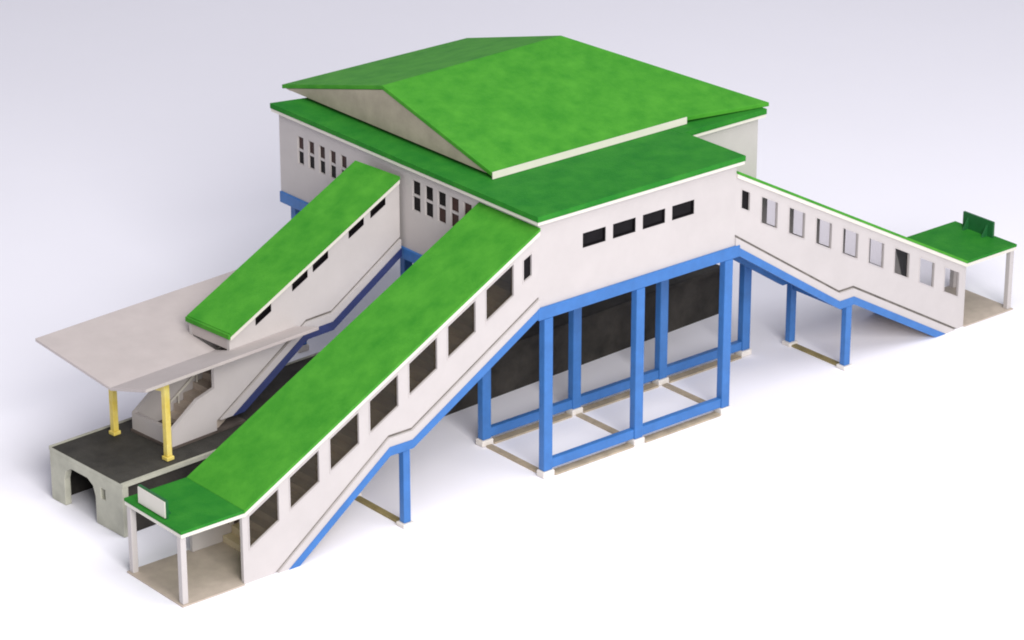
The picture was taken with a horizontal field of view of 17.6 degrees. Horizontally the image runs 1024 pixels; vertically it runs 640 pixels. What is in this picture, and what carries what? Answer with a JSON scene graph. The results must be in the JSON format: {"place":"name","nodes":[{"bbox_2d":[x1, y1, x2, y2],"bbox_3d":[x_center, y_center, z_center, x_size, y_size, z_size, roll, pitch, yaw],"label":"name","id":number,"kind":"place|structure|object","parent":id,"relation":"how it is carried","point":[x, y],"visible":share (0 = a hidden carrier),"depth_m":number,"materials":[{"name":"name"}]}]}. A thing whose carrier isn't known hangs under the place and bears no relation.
{"place":"outdoors","nodes":[
{"label":"outdoors","id":0,"kind":"place"},
{"bbox_2d":[0,0,1023,639],"bbox_3d":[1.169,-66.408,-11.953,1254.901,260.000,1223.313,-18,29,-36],"label":"ground","id":1,"kind":"structure","parent":0,"point":[876,492],"depth_m":159.45,"materials":[{"name":"paper"}]},
{"bbox_2d":[124,202,540,607],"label":"covered stairway","id":2,"kind":"object","parent":1,"relation":"on","point":[403,364],"visible":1,"depth_m":142.11,"materials":[{"name":"paint"}]},
{"bbox_2d":[248,487,279,549],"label":"window","id":3,"kind":"structure","parent":2,"relation":"in","point":[277,521],"depth_m":139.21,"materials":[{"name":"white plastic"}]},
{"bbox_2d":[289,448,319,511],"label":"window","id":4,"kind":"structure","parent":2,"relation":"in","point":[313,486],"depth_m":140.03,"materials":[{"name":"white plastic"}]},
{"bbox_2d":[329,410,359,472],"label":"window","id":5,"kind":"structure","parent":2,"relation":"in","point":[357,414],"depth_m":140.82,"materials":[{"name":"white plastic"}]},
{"bbox_2d":[369,372,399,434],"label":"window","id":6,"kind":"structure","parent":2,"relation":"in","point":[385,417],"depth_m":141.65,"materials":[{"name":"white plastic"}]},
{"bbox_2d":[408,335,437,397],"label":"window","id":7,"kind":"structure","parent":2,"relation":"in","point":[435,369],"depth_m":142.48,"materials":[{"name":"white plastic"}]},
{"bbox_2d":[447,298,476,360],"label":"window","id":8,"kind":"structure","parent":2,"relation":"in","point":[474,302],"depth_m":143.32,"materials":[{"name":"white plastic"}]},
{"bbox_2d":[485,262,514,323],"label":"window","id":9,"kind":"structure","parent":2,"relation":"in","point":[512,266],"depth_m":144.12,"materials":[{"name":"white plastic"}]},
{"bbox_2d":[523,252,532,283],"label":"window","id":10,"kind":"structure","parent":2,"relation":"in","point":[528,261],"depth_m":144.62,"materials":[{"name":"black plastic"}]},
{"bbox_2d":[49,264,719,537],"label":"railway platform","id":11,"kind":"structure","parent":1,"relation":"on","point":[113,471],"depth_m":152.48,"materials":[{"name":"concrete"}]},
{"bbox_2d":[35,270,318,461],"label":"platform canopy","id":12,"kind":"object","parent":11,"relation":"on","point":[149,345],"visible":0.75,"depth_m":146.69,"materials":[{"name":"grey plastic"}]},
{"bbox_2d":[131,160,401,449],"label":"covered stairway","id":13,"kind":"object","parent":11,"relation":"on","point":[327,258],"visible":0.96,"depth_m":148.94,"materials":[{"name":"white paint"}]},
{"bbox_2d":[255,304,270,324],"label":"window","id":14,"kind":"structure","parent":13,"relation":"in","point":[264,313],"depth_m":147.47,"materials":[{"name":"black glass"}]},
{"bbox_2d":[292,270,307,290],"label":"window","id":15,"kind":"structure","parent":13,"relation":"in","point":[294,285],"depth_m":148.52,"materials":[{"name":"black glass"}]},
{"bbox_2d":[313,251,327,271],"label":"window","id":16,"kind":"structure","parent":13,"relation":"in","point":[323,258],"depth_m":149.10,"materials":[{"name":"black glass"}]},
{"bbox_2d":[348,217,363,237],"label":"window","id":17,"kind":"structure","parent":13,"relation":"in","point":[361,222],"depth_m":150.16,"materials":[{"name":"black glass"}]},
{"bbox_2d":[370,198,384,217],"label":"window","id":18,"kind":"structure","parent":13,"relation":"in","point":[382,202],"depth_m":150.78,"materials":[{"name":"black glass"}]},
{"bbox_2d":[270,36,768,478],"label":"station hall","id":19,"kind":"structure","parent":1,"relation":"on","point":[610,174],"depth_m":152.15,"materials":[{"name":"white plastic"}]},
{"bbox_2d":[298,136,303,164],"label":"window","id":20,"kind":"structure","parent":19,"relation":"in","point":[300,140],"depth_m":157.36,"materials":[{"name":"black glass"}]},
{"bbox_2d":[308,140,314,169],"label":"window","id":21,"kind":"structure","parent":19,"relation":"in","point":[311,145],"depth_m":156.75,"materials":[{"name":"black plastic"}]},
{"bbox_2d":[319,145,324,174],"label":"window","id":22,"kind":"structure","parent":19,"relation":"in","point":[321,149],"depth_m":156.14,"materials":[{"name":"black plastic"}]},
{"bbox_2d":[330,150,335,178],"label":"window","id":23,"kind":"structure","parent":19,"relation":"in","point":[332,154],"depth_m":155.53,"materials":[{"name":"black glass"}]},
{"bbox_2d":[341,155,346,172],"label":"window","id":24,"kind":"structure","parent":19,"relation":"in","point":[343,159],"depth_m":154.81,"materials":[{"name":"brown plastic"}]},
{"bbox_2d":[413,180,420,212],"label":"window","id":25,"kind":"structure","parent":19,"relation":"in","point":[416,185],"depth_m":150.93,"materials":[{"name":"black glass"}]},
{"bbox_2d":[425,185,432,218],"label":"window","id":26,"kind":"structure","parent":19,"relation":"in","point":[428,190],"depth_m":150.27,"materials":[{"name":"black glass"}]},
{"bbox_2d":[438,191,445,223],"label":"window","id":27,"kind":"structure","parent":19,"relation":"in","point":[441,196],"depth_m":149.61,"materials":[{"name":"black glass"}]},
{"bbox_2d":[451,196,458,226],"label":"window","id":28,"kind":"structure","parent":19,"relation":"in","point":[454,202],"depth_m":148.90,"materials":[{"name":"black glass"}]},
{"bbox_2d":[464,202,471,215],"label":"window","id":29,"kind":"structure","parent":19,"relation":"in","point":[467,207],"depth_m":148.15,"materials":[{"name":"black glass"}]},
{"bbox_2d":[583,227,605,247],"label":"window","id":30,"kind":"structure","parent":19,"relation":"in","point":[596,236],"depth_m":146.75,"materials":[{"name":"black glass"}]},
{"bbox_2d":[613,218,634,237],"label":"window","id":31,"kind":"structure","parent":19,"relation":"in","point":[625,227],"depth_m":147.79,"materials":[{"name":"black glass"}]},
{"bbox_2d":[643,209,664,228],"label":"window","id":32,"kind":"structure","parent":19,"relation":"in","point":[657,217],"depth_m":148.84,"materials":[{"name":"black glass"}]},
{"bbox_2d":[672,200,693,219],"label":"window","id":33,"kind":"structure","parent":19,"relation":"in","point":[686,208],"depth_m":149.90,"materials":[{"name":"black glass"}]},
{"bbox_2d":[733,171,1016,370],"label":"covered stairway","id":34,"kind":"object","parent":1,"relation":"on","point":[834,274],"visible":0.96,"depth_m":160.02,"materials":[{"name":"white paint"}]},
{"bbox_2d":[741,189,750,211],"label":"window","id":35,"kind":"structure","parent":34,"relation":"in","point":[745,195],"depth_m":152.34,"materials":[{"name":"black glass"}]},
{"bbox_2d":[760,196,778,228],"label":"window","id":36,"kind":"structure","parent":34,"relation":"in","point":[777,203],"depth_m":153.83,"materials":[{"name":"white plastic"}]},
{"bbox_2d":[788,207,805,239],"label":"window","id":37,"kind":"structure","parent":34,"relation":"in","point":[804,214],"depth_m":155.30,"materials":[{"name":"white plastic"}]},
{"bbox_2d":[815,217,832,249],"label":"window","id":38,"kind":"structure","parent":34,"relation":"in","point":[831,224],"depth_m":156.75,"materials":[{"name":"white plastic"}]},
{"bbox_2d":[842,227,858,258],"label":"window","id":39,"kind":"structure","parent":34,"relation":"in","point":[857,234],"depth_m":158.21,"materials":[{"name":"white plastic"}]},
{"bbox_2d":[868,237,884,268],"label":"window","id":40,"kind":"structure","parent":34,"relation":"in","point":[883,244],"depth_m":159.65,"materials":[{"name":"white plastic"}]},
{"bbox_2d":[893,247,910,278],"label":"window","id":41,"kind":"structure","parent":34,"relation":"in","point":[908,254],"depth_m":161.09,"materials":[{"name":"white plastic"}]},
{"bbox_2d":[919,257,934,287],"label":"window","id":42,"kind":"structure","parent":34,"relation":"in","point":[933,263],"depth_m":162.52,"materials":[{"name":"white plastic"}]},
{"bbox_2d":[943,267,959,296],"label":"window","id":43,"kind":"structure","parent":34,"relation":"in","point":[958,273],"depth_m":163.97,"materials":[{"name":"white plastic"}]}
]}

